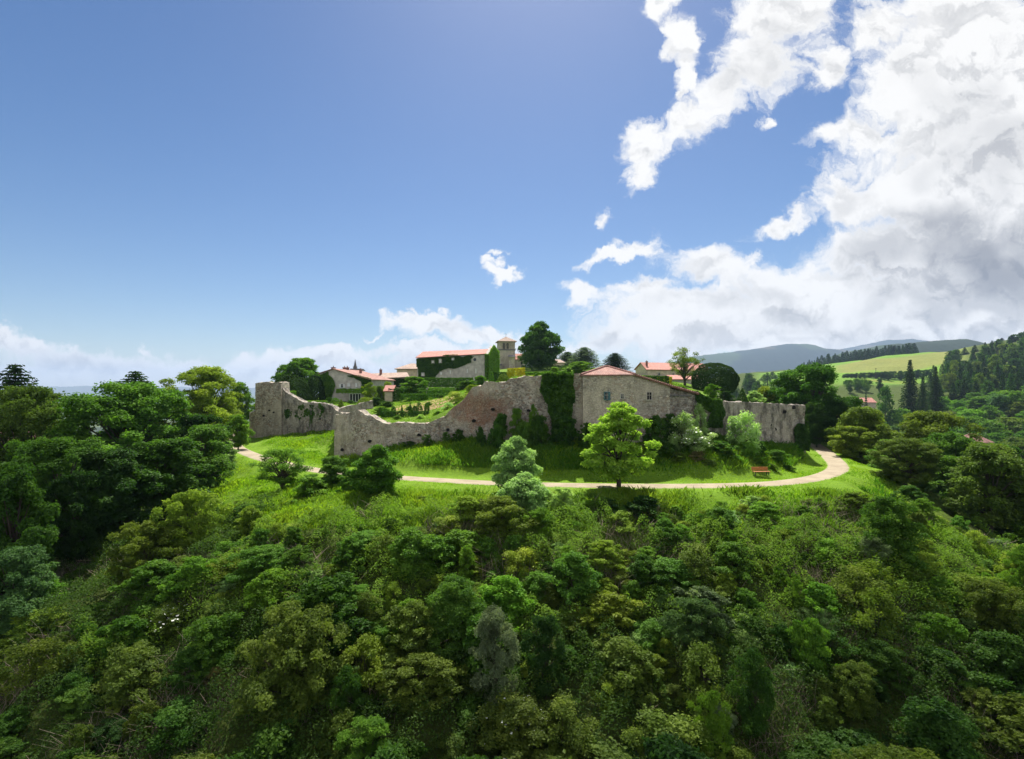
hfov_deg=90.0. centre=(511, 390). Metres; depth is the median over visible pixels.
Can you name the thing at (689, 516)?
bush
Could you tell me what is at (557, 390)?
ivy
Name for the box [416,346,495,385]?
barn
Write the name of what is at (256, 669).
slope bush
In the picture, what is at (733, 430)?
elder bush
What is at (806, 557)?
slope bush
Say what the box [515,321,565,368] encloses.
linden tree
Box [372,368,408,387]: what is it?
linked range
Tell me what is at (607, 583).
slope bush
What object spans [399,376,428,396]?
fruit tree
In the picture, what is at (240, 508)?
slope bush
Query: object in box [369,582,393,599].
slope bush
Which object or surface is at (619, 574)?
slope bush
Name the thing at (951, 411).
broadleaf tree
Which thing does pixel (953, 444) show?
broadleaf tree
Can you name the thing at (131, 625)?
slope bush
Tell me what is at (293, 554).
slope bush
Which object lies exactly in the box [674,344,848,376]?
hills
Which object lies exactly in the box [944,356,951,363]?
forest tree
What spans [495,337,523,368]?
church
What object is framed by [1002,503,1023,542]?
broadleaf tree
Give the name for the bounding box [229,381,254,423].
broadleaf tree
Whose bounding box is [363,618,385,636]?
bramble bush
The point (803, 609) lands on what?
bramble bush
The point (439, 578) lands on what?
slope bush
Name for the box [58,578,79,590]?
slope bush
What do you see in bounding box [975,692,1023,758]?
slope bush
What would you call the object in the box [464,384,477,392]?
weeds
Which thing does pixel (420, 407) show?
box bush
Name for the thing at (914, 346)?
pine tree
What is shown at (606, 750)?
slope bush
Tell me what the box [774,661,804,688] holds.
bramble bush
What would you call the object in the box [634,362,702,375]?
farmhouse
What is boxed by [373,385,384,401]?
bush
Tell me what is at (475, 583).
slope bush
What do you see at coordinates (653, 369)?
farmhouse wing
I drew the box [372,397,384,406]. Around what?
bush
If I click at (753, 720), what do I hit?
slope bush
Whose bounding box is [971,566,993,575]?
bramble bush
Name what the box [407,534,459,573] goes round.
slope bush
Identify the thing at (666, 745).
slope bush
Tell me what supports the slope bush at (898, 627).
on the ground at (888, 363)
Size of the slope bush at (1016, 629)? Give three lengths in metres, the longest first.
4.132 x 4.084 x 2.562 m
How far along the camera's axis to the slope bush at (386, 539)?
41.77 m
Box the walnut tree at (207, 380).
[155,365,249,440]
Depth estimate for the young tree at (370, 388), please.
111.68 m
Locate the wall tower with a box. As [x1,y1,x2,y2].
[249,381,289,437]
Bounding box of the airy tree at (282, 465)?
[244,447,315,489]
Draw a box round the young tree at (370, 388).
[361,382,377,401]
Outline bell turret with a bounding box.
[349,360,364,370]
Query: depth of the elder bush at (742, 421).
65.03 m
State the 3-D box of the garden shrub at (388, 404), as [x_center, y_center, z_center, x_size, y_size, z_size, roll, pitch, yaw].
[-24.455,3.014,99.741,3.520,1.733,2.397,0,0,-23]
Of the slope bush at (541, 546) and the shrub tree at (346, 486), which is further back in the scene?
the shrub tree at (346, 486)
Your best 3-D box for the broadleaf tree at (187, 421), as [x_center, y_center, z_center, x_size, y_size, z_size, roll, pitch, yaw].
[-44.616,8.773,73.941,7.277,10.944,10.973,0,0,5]
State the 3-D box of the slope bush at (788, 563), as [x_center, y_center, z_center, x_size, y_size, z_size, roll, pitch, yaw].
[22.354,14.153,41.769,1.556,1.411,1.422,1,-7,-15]
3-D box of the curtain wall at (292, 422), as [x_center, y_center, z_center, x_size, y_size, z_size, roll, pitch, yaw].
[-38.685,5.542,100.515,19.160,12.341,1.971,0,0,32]
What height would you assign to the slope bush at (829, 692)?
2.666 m
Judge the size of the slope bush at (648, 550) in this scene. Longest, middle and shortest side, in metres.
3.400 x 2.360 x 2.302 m
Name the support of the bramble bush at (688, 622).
on the ground at (888, 363)
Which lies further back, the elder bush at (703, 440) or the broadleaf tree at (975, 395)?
the broadleaf tree at (975, 395)
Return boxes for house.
[318,366,395,401]
[395,363,416,384]
[553,359,565,366]
[580,365,698,442]
[859,398,876,408]
[964,433,994,443]
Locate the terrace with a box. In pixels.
[329,367,716,422]
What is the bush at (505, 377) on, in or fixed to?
on the terrace
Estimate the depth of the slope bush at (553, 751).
27.99 m
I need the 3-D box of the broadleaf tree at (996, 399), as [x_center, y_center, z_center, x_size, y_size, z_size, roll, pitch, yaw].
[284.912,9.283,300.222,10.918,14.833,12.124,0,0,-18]
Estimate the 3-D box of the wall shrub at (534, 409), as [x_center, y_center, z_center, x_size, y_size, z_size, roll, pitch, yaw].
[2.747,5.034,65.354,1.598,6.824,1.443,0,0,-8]
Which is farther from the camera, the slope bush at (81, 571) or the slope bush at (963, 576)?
the slope bush at (81, 571)
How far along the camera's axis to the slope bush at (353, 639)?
34.41 m
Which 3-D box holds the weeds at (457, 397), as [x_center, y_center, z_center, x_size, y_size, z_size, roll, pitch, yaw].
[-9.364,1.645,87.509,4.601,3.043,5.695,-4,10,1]
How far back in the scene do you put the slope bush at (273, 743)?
26.88 m
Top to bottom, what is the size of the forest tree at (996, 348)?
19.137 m
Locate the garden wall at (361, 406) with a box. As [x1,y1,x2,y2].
[339,400,372,412]
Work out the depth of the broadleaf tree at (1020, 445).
186.12 m
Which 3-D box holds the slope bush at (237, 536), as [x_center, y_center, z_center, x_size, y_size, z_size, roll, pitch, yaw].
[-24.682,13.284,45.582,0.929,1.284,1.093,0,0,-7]
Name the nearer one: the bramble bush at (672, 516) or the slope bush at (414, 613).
the slope bush at (414, 613)
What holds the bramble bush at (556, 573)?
on the ground at (888, 363)
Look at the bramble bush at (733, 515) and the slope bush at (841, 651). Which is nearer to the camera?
the slope bush at (841, 651)
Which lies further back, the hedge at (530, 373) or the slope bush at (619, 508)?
the hedge at (530, 373)
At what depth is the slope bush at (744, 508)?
48.23 m
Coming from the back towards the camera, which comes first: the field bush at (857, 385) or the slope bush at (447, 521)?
the field bush at (857, 385)
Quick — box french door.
[349,393,360,401]
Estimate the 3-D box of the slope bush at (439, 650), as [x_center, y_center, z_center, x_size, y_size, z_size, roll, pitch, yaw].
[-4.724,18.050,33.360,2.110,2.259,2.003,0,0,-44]
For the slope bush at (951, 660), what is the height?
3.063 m
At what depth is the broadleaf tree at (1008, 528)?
60.47 m
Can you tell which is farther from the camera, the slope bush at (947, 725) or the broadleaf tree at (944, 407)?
the broadleaf tree at (944, 407)
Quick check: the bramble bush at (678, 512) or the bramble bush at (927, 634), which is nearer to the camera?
the bramble bush at (927, 634)
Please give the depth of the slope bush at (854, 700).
30.96 m
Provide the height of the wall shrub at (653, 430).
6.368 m
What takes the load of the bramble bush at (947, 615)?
on the ground at (888, 363)
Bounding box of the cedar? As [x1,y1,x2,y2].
[96,371,170,447]
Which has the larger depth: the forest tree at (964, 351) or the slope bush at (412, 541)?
the forest tree at (964, 351)
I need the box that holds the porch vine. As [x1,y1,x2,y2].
[336,388,371,393]
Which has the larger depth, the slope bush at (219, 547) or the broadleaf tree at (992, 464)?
the broadleaf tree at (992, 464)
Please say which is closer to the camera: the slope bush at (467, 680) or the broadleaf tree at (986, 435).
the slope bush at (467, 680)
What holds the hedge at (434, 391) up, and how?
on the terrace
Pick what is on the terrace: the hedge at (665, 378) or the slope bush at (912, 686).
the hedge at (665, 378)
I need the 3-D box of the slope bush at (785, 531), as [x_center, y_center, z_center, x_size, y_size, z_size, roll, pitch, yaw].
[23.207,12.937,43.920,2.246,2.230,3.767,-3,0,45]
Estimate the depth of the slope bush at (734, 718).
29.91 m
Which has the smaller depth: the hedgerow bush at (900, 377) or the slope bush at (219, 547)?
the slope bush at (219, 547)
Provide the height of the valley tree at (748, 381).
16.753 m
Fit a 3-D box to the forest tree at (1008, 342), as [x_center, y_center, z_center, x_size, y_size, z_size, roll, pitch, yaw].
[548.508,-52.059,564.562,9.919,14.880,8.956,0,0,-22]
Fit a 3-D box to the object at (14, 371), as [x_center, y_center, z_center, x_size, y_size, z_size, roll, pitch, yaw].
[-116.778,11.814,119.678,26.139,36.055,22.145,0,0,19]
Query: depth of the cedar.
91.46 m
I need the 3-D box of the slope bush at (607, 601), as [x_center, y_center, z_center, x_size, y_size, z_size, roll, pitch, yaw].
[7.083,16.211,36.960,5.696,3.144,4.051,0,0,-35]
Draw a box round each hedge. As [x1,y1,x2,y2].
[308,400,327,402]
[382,410,428,416]
[399,393,450,400]
[420,390,449,396]
[423,377,472,387]
[428,387,454,393]
[489,372,512,381]
[507,367,524,377]
[521,365,566,370]
[522,371,546,375]
[644,375,668,383]
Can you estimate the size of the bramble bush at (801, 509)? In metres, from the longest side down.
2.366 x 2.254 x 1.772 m
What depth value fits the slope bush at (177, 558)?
41.59 m
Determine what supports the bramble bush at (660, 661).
on the ground at (888, 363)
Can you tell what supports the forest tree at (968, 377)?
on the ground at (888, 363)
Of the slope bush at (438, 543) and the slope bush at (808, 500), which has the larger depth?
the slope bush at (808, 500)
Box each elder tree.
[491,436,542,488]
[492,471,550,516]
[544,486,581,519]
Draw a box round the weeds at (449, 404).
[440,403,452,408]
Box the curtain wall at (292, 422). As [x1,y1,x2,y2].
[282,387,345,434]
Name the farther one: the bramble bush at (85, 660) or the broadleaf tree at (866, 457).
the broadleaf tree at (866, 457)
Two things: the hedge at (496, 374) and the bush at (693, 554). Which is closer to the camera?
the bush at (693, 554)
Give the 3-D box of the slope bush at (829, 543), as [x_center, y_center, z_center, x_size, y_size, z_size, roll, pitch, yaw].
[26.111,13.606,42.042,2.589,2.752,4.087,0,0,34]
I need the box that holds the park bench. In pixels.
[751,467,770,475]
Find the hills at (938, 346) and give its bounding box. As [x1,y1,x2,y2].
[820,339,986,360]
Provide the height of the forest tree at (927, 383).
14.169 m
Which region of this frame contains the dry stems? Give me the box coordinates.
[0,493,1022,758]
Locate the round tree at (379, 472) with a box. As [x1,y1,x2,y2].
[350,443,403,493]
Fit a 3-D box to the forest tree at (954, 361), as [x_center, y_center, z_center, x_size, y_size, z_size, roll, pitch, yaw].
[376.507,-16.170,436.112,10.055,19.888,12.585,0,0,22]
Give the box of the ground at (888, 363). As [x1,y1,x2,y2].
[0,339,1023,758]
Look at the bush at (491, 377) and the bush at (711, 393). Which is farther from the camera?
the bush at (491, 377)
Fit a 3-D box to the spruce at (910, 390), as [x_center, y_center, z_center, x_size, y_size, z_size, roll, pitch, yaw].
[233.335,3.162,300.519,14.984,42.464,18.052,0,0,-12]
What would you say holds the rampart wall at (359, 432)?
on the ground at (888, 363)
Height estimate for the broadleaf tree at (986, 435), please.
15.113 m
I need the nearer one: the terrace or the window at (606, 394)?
the window at (606, 394)
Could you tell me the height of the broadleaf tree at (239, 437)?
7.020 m
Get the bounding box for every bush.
[0,605,72,647]
[0,634,84,698]
[0,665,15,701]
[0,704,31,743]
[0,734,31,758]
[26,573,65,605]
[45,663,93,690]
[46,632,72,657]
[49,669,103,709]
[51,568,63,578]
[52,682,101,720]
[56,744,96,758]
[57,601,122,635]
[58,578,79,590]
[58,647,85,663]
[60,573,74,579]
[60,723,102,754]
[70,565,90,580]
[72,620,105,643]
[72,751,104,758]
[74,655,96,666]
[81,665,94,672]
[85,614,153,667]
[89,713,133,756]
[90,639,171,716]
[96,658,107,671]
[103,752,120,758]
[107,558,179,614]
[111,699,163,748]
[132,602,194,647]
[139,691,219,758]
[148,659,163,672]
[154,555,224,601]
[161,646,210,695]
[168,555,208,581]
[171,752,184,758]
[177,626,192,643]
[178,611,244,678]
[184,749,226,758]
[196,599,237,627]
[201,666,228,690]
[203,592,232,603]
[206,555,240,580]
[208,539,243,563]
[208,580,240,593]
[218,713,310,758]
[223,498,257,519]
[223,543,289,584]
[226,503,265,523]
[230,532,238,542]
[230,595,356,727]
[232,505,267,534]
[241,527,273,549]
[241,566,290,612]
[245,618,264,639]
[249,655,271,677]
[264,522,285,542]
[282,521,303,539]
[282,526,303,549]
[283,544,322,577]
[284,571,372,653]
[286,570,311,588]
[302,535,321,546]
[305,568,324,584]
[307,707,364,758]
[315,528,331,535]
[320,564,341,577]
[325,536,366,574]
[325,664,363,718]
[329,748,346,758]
[330,398,339,403]
[333,714,399,758]
[335,525,345,532]
[336,632,388,694]
[341,583,382,611]
[343,631,358,661]
[349,529,382,558]
[350,693,388,721]
[353,524,366,531]
[353,576,362,586]
[354,590,385,621]
[357,397,371,403]
[358,641,387,668]
[360,533,400,565]
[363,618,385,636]
[365,740,408,758]
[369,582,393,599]
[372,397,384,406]
[372,652,469,717]
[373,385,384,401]
[374,625,403,647]
[375,665,414,693]
[378,649,401,669]
[379,598,441,667]
[381,518,402,530]
[381,526,448,583]
[381,581,401,609]
[388,388,403,400]
[389,737,429,758]
[394,597,414,630]
[401,514,410,521]
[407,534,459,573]
[416,402,422,414]
[416,414,423,418]
[417,525,429,534]
[423,572,505,658]
[424,403,429,410]
[429,732,473,758]
[430,574,443,592]
[432,515,465,535]
[433,648,452,677]
[443,529,486,566]
[448,495,482,527]
[455,694,485,734]
[456,612,520,676]
[456,754,500,758]
[458,544,476,578]
[458,674,482,703]
[463,691,556,758]
[465,581,482,597]
[467,555,485,568]
[468,602,520,705]
[469,521,480,533]
[471,564,485,579]
[474,495,540,539]
[475,536,504,563]
[476,574,536,636]
[483,570,499,582]
[489,372,494,381]
[490,555,504,572]
[497,374,508,381]
[501,534,526,559]
[503,545,541,578]
[518,530,537,547]
[518,614,569,700]
[519,660,537,678]
[520,570,559,608]
[523,507,556,539]
[533,539,553,562]
[537,581,562,607]
[539,742,578,758]
[540,550,602,604]
[540,561,559,573]
[541,688,599,758]
[549,367,561,372]
[549,542,564,562]
[549,570,567,586]
[552,749,571,758]
[553,545,576,571]
[553,644,587,672]
[556,608,590,633]
[558,519,583,533]
[562,361,595,373]
[570,630,587,643]
[572,492,583,502]
[573,639,587,659]
[575,590,646,637]
[577,500,599,508]
[582,536,589,546]
[583,658,605,683]
[585,731,634,758]
[586,539,627,571]
[587,493,598,500]
[589,634,663,707]
[591,680,627,717]
[593,510,608,523]
[594,497,617,515]
[597,577,617,594]
[602,510,635,537]
[608,506,643,527]
[610,569,631,587]
[614,724,657,758]
[616,548,636,566]
[620,732,712,758]
[621,580,641,600]
[622,494,659,524]
[625,553,668,595]
[627,544,637,550]
[629,632,654,650]
[633,603,649,621]
[633,617,670,655]
[633,703,728,758]
[636,546,661,562]
[639,652,676,682]
[641,557,701,592]
[649,526,684,555]
[650,517,677,533]
[652,639,677,657]
[655,441,674,458]
[655,512,671,520]
[655,591,670,609]
[655,682,692,707]
[656,596,731,665]
[665,410,701,451]
[667,505,685,517]
[667,584,740,637]
[668,513,678,523]
[671,452,686,462]
[672,523,700,546]
[675,521,692,536]
[676,635,738,715]
[677,541,716,581]
[677,621,712,638]
[680,426,717,452]
[680,512,706,528]
[686,689,734,758]
[688,451,705,462]
[693,402,709,436]
[700,531,722,551]
[702,460,717,466]
[702,506,748,538]
[703,383,720,398]
[709,541,754,583]
[711,440,737,455]
[712,702,738,741]
[713,572,737,593]
[714,500,727,507]
[714,584,735,609]
[716,391,739,401]
[721,530,747,550]
[723,664,748,685]
[724,451,736,457]
[725,409,762,452]
[725,633,741,650]
[725,647,776,738]
[725,744,755,758]
[726,416,741,444]
[726,511,741,522]
[726,587,765,616]
[726,610,754,628]
[731,455,742,461]
[731,627,761,648]
[734,441,765,461]
[735,503,758,516]
[737,618,774,648]
[738,495,760,508]
[743,500,790,525]
[747,390,768,402]
[747,531,759,541]
[747,545,772,557]
[750,438,769,453]
[750,560,774,578]
[752,386,775,402]
[754,458,765,465]
[755,495,771,502]
[757,656,777,679]
[761,731,858,758]
[764,527,800,548]
[765,623,800,661]
[766,463,779,470]
[766,526,781,538]
[768,449,791,460]
[770,565,792,587]
[771,525,799,543]
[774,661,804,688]
[775,671,802,689]
[776,555,792,567]
[783,465,796,470]
[784,572,806,609]
[786,617,839,683]
[789,606,813,620]
[793,505,813,520]
[793,551,816,564]
[799,498,816,505]
[800,536,813,550]
[801,576,815,588]
[801,581,850,626]
[803,673,841,713]
[806,695,843,731]
[810,538,847,567]
[812,497,828,511]
[814,608,839,630]
[818,534,832,538]
[818,629,863,662]
[818,742,939,758]
[826,563,892,616]
[829,659,882,719]
[832,492,875,516]
[832,726,882,758]
[836,560,853,574]
[838,585,905,642]
[844,558,909,605]
[845,380,854,392]
[846,495,931,570]
[849,636,915,695]
[851,544,864,556]
[852,378,861,390]
[852,534,892,571]
[854,523,870,534]
[861,379,870,391]
[862,675,891,702]
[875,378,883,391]
[881,609,904,636]
[881,694,985,758]
[884,372,891,379]
[890,644,915,662]
[896,371,903,379]
[897,550,949,578]
[898,625,915,641]
[901,610,926,625]
[902,669,939,697]
[903,569,931,589]
[906,510,931,527]
[907,643,991,702]
[908,498,945,523]
[909,613,969,649]
[909,619,935,645]
[914,538,937,563]
[914,609,939,632]
[918,370,926,377]
[918,597,951,613]
[919,686,942,702]
[924,576,959,611]
[938,611,963,625]
[939,571,1004,602]
[941,552,964,566]
[946,567,958,582]
[949,515,974,533]
[954,526,965,533]
[954,530,996,554]
[955,627,1023,694]
[955,670,1023,717]
[956,567,974,578]
[959,686,997,727]
[960,578,1023,633]
[960,617,985,628]
[961,540,974,552]
[967,735,986,755]
[970,576,1011,600]
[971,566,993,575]
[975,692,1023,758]
[976,557,994,571]
[976,572,990,576]
[986,538,1005,550]
[991,551,1023,581]
[997,537,1013,550]
[997,544,1023,607]
[1010,614,1023,634]
[1011,681,1023,705]
[1019,622,1023,643]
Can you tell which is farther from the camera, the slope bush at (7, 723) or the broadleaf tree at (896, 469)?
the broadleaf tree at (896, 469)
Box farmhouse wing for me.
[645,360,682,375]
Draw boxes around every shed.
[383,385,396,401]
[666,375,691,383]
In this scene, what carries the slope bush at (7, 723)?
on the ground at (888, 363)
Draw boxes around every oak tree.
[766,378,799,403]
[775,362,865,424]
[804,402,829,447]
[822,395,857,444]
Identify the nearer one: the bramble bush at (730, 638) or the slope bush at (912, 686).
the slope bush at (912, 686)
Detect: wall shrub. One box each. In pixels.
[401,441,415,447]
[422,434,432,446]
[441,431,450,442]
[451,429,464,441]
[475,425,487,446]
[484,413,507,449]
[508,408,522,435]
[511,420,538,447]
[528,404,538,444]
[530,414,553,448]
[550,415,578,446]
[576,422,593,447]
[641,414,666,454]
[661,413,682,448]
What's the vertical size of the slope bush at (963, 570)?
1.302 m
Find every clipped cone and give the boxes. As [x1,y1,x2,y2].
[338,399,343,407]
[736,388,748,401]
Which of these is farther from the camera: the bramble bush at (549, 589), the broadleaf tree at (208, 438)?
the broadleaf tree at (208, 438)
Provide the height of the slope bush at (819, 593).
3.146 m
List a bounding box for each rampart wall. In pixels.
[334,373,581,457]
[695,400,805,452]
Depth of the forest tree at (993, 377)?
372.81 m
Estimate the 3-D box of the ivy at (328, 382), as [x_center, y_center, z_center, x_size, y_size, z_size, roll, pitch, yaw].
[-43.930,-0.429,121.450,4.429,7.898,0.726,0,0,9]
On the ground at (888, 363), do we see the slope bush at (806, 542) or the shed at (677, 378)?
the slope bush at (806, 542)
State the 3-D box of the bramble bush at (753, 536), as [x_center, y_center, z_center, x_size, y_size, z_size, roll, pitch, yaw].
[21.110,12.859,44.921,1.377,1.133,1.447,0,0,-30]
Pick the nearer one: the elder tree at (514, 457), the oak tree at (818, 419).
the elder tree at (514, 457)
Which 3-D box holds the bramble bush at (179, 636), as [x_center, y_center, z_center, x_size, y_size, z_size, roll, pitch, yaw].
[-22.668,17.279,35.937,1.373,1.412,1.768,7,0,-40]
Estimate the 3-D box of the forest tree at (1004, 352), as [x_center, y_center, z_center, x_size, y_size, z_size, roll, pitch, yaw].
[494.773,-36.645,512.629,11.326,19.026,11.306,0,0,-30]
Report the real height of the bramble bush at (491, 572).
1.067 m
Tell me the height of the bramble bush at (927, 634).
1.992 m
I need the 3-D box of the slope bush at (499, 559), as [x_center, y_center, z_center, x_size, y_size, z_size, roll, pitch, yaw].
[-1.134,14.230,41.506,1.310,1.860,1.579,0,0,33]
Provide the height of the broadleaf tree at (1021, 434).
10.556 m
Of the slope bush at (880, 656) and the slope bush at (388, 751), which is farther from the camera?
the slope bush at (880, 656)
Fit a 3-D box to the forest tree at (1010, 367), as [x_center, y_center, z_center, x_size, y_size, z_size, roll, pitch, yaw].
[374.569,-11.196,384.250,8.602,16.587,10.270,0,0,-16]
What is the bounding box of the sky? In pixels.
[0,0,1023,387]
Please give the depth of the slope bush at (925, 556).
40.45 m
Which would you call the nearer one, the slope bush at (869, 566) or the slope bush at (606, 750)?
the slope bush at (606, 750)
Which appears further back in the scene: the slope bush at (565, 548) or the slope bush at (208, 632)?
the slope bush at (565, 548)
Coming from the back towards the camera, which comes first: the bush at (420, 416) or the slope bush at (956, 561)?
the bush at (420, 416)
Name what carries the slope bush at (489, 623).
on the ground at (888, 363)
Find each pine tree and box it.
[557,352,577,364]
[565,347,601,366]
[600,353,631,370]
[823,354,831,364]
[843,352,849,361]
[857,349,864,359]
[861,349,868,359]
[872,346,879,357]
[885,345,891,355]
[909,343,917,353]
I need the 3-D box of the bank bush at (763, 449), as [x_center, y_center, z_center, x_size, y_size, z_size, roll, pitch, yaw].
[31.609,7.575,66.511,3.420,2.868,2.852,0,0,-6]
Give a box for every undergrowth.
[0,492,1023,758]
[71,477,1023,680]
[909,473,1019,545]
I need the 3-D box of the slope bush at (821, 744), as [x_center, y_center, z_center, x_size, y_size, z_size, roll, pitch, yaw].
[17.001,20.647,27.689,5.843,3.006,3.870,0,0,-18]
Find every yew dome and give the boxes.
[275,374,313,400]
[305,374,325,400]
[691,362,739,393]
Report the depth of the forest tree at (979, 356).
503.80 m
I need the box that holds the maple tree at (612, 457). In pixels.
[580,401,661,488]
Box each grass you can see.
[68,483,1005,584]
[209,429,895,534]
[303,375,693,423]
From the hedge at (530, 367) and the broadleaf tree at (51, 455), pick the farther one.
the hedge at (530, 367)
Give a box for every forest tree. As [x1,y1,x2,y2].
[924,373,932,386]
[938,364,945,379]
[939,374,947,388]
[941,372,958,393]
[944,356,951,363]
[945,363,951,373]
[948,359,959,370]
[949,363,958,377]
[949,380,969,399]
[949,383,958,400]
[952,349,963,359]
[954,367,963,380]
[958,378,969,400]
[960,347,968,353]
[965,372,974,392]
[968,351,976,364]
[969,368,973,386]
[970,372,985,392]
[971,361,983,373]
[972,352,985,367]
[972,381,979,394]
[979,345,990,353]
[980,355,988,374]
[980,380,997,395]
[984,383,992,397]
[987,353,1002,372]
[988,374,999,383]
[990,343,996,353]
[992,365,1004,380]
[992,379,1000,389]
[993,362,1002,383]
[994,341,999,354]
[996,343,1011,355]
[998,375,1005,391]
[1001,365,1015,374]
[1002,344,1010,360]
[1003,343,1021,359]
[1004,374,1016,396]
[1005,364,1016,383]
[1005,374,1022,388]
[1006,336,1011,344]
[1006,358,1021,371]
[1014,372,1023,390]
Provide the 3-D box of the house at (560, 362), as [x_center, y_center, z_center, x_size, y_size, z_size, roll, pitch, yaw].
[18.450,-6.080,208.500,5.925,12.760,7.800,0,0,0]
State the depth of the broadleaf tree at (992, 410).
277.86 m
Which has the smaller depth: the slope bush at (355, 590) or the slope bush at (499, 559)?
the slope bush at (355, 590)
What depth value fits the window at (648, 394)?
65.28 m
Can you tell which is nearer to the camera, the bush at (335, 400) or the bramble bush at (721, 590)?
the bramble bush at (721, 590)
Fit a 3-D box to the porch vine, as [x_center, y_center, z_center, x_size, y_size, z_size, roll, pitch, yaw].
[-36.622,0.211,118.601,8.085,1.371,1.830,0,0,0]
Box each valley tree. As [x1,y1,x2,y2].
[743,373,752,388]
[744,378,756,394]
[754,381,760,390]
[761,373,772,388]
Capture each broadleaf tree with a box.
[0,384,78,521]
[0,435,130,538]
[0,462,61,580]
[0,544,59,635]
[1,437,43,525]
[41,469,108,568]
[43,379,196,465]
[63,446,158,541]
[127,437,216,515]
[163,413,231,464]
[175,423,237,488]
[225,414,255,449]
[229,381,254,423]
[270,364,293,381]
[277,357,319,395]
[666,347,705,385]
[822,405,903,464]
[827,425,878,458]
[864,439,920,469]
[867,437,942,486]
[876,385,896,424]
[880,410,985,473]
[888,408,912,430]
[890,425,904,432]
[890,485,927,501]
[915,455,981,496]
[918,431,975,475]
[935,404,953,411]
[938,396,952,409]
[939,441,1023,531]
[943,410,956,427]
[944,394,960,401]
[948,399,972,414]
[954,406,968,417]
[954,416,981,433]
[956,408,988,428]
[958,428,975,433]
[961,392,990,408]
[963,432,999,443]
[966,396,987,409]
[971,421,1013,442]
[975,442,1023,517]
[978,405,1006,422]
[981,474,1023,540]
[985,393,1009,415]
[985,432,1010,442]
[986,391,999,401]
[996,390,1013,406]
[996,416,1023,437]
[998,436,1023,445]
[1002,390,1023,412]
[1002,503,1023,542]
[1005,401,1023,416]
[1006,441,1023,458]
[1011,431,1023,441]
[1014,411,1023,425]
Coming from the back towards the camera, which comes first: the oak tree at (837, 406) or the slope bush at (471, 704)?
the oak tree at (837, 406)
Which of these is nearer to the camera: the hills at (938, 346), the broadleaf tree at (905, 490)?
the broadleaf tree at (905, 490)
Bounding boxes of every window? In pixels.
[604,392,609,399]
[646,392,651,399]
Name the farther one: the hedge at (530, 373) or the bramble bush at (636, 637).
the hedge at (530, 373)
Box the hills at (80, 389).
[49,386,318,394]
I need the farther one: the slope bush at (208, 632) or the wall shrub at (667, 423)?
the wall shrub at (667, 423)
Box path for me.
[231,440,848,488]
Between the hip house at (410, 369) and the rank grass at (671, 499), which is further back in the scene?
the hip house at (410, 369)
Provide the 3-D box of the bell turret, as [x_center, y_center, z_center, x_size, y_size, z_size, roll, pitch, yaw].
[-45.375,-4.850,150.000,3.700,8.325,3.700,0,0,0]
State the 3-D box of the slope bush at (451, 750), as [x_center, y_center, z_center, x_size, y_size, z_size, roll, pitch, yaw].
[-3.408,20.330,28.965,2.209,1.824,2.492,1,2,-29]
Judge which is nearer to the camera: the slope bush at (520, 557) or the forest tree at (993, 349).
the slope bush at (520, 557)
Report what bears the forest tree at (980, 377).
on the ground at (888, 363)
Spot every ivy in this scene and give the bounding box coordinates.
[284,409,291,417]
[294,403,324,426]
[319,372,334,399]
[347,374,371,394]
[393,378,408,386]
[416,354,473,383]
[484,345,499,380]
[539,371,575,441]
[695,390,725,427]
[794,423,810,451]
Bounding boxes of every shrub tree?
[101,518,183,584]
[150,488,235,556]
[222,440,239,462]
[291,474,329,502]
[315,455,349,488]
[335,469,361,491]
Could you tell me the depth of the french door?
120.18 m
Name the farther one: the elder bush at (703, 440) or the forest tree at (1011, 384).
the forest tree at (1011, 384)
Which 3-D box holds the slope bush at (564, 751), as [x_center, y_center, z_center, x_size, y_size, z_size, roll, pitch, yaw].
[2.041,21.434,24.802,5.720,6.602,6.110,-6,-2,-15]
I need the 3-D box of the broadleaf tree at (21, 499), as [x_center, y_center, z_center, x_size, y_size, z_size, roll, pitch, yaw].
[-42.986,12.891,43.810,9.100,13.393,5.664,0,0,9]
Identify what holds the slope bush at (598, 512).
on the ground at (888, 363)
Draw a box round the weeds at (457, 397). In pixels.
[444,391,467,404]
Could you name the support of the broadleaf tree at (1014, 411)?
on the ground at (888, 363)
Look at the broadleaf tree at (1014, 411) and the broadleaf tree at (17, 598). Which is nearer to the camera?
the broadleaf tree at (17, 598)
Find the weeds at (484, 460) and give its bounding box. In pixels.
[279,430,898,499]
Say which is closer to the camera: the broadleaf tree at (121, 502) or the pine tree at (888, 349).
the broadleaf tree at (121, 502)
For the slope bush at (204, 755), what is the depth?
27.13 m
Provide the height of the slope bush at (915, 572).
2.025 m
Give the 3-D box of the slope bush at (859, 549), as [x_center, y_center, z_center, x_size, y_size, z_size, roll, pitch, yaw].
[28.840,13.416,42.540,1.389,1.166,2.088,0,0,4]
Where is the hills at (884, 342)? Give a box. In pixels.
[840,339,924,350]
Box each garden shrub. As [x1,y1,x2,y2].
[372,406,389,415]
[377,401,394,406]
[453,381,473,390]
[470,375,488,385]
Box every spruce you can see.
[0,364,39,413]
[897,360,919,423]
[915,376,931,419]
[927,366,946,412]
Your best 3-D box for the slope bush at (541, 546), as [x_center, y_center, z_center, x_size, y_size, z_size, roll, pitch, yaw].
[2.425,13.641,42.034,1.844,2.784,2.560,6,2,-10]
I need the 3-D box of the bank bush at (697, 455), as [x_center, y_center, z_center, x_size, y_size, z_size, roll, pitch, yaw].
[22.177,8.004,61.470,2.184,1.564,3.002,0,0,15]
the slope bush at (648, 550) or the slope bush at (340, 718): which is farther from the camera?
the slope bush at (648, 550)
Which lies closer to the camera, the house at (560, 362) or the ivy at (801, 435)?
the ivy at (801, 435)
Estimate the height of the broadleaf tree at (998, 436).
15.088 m

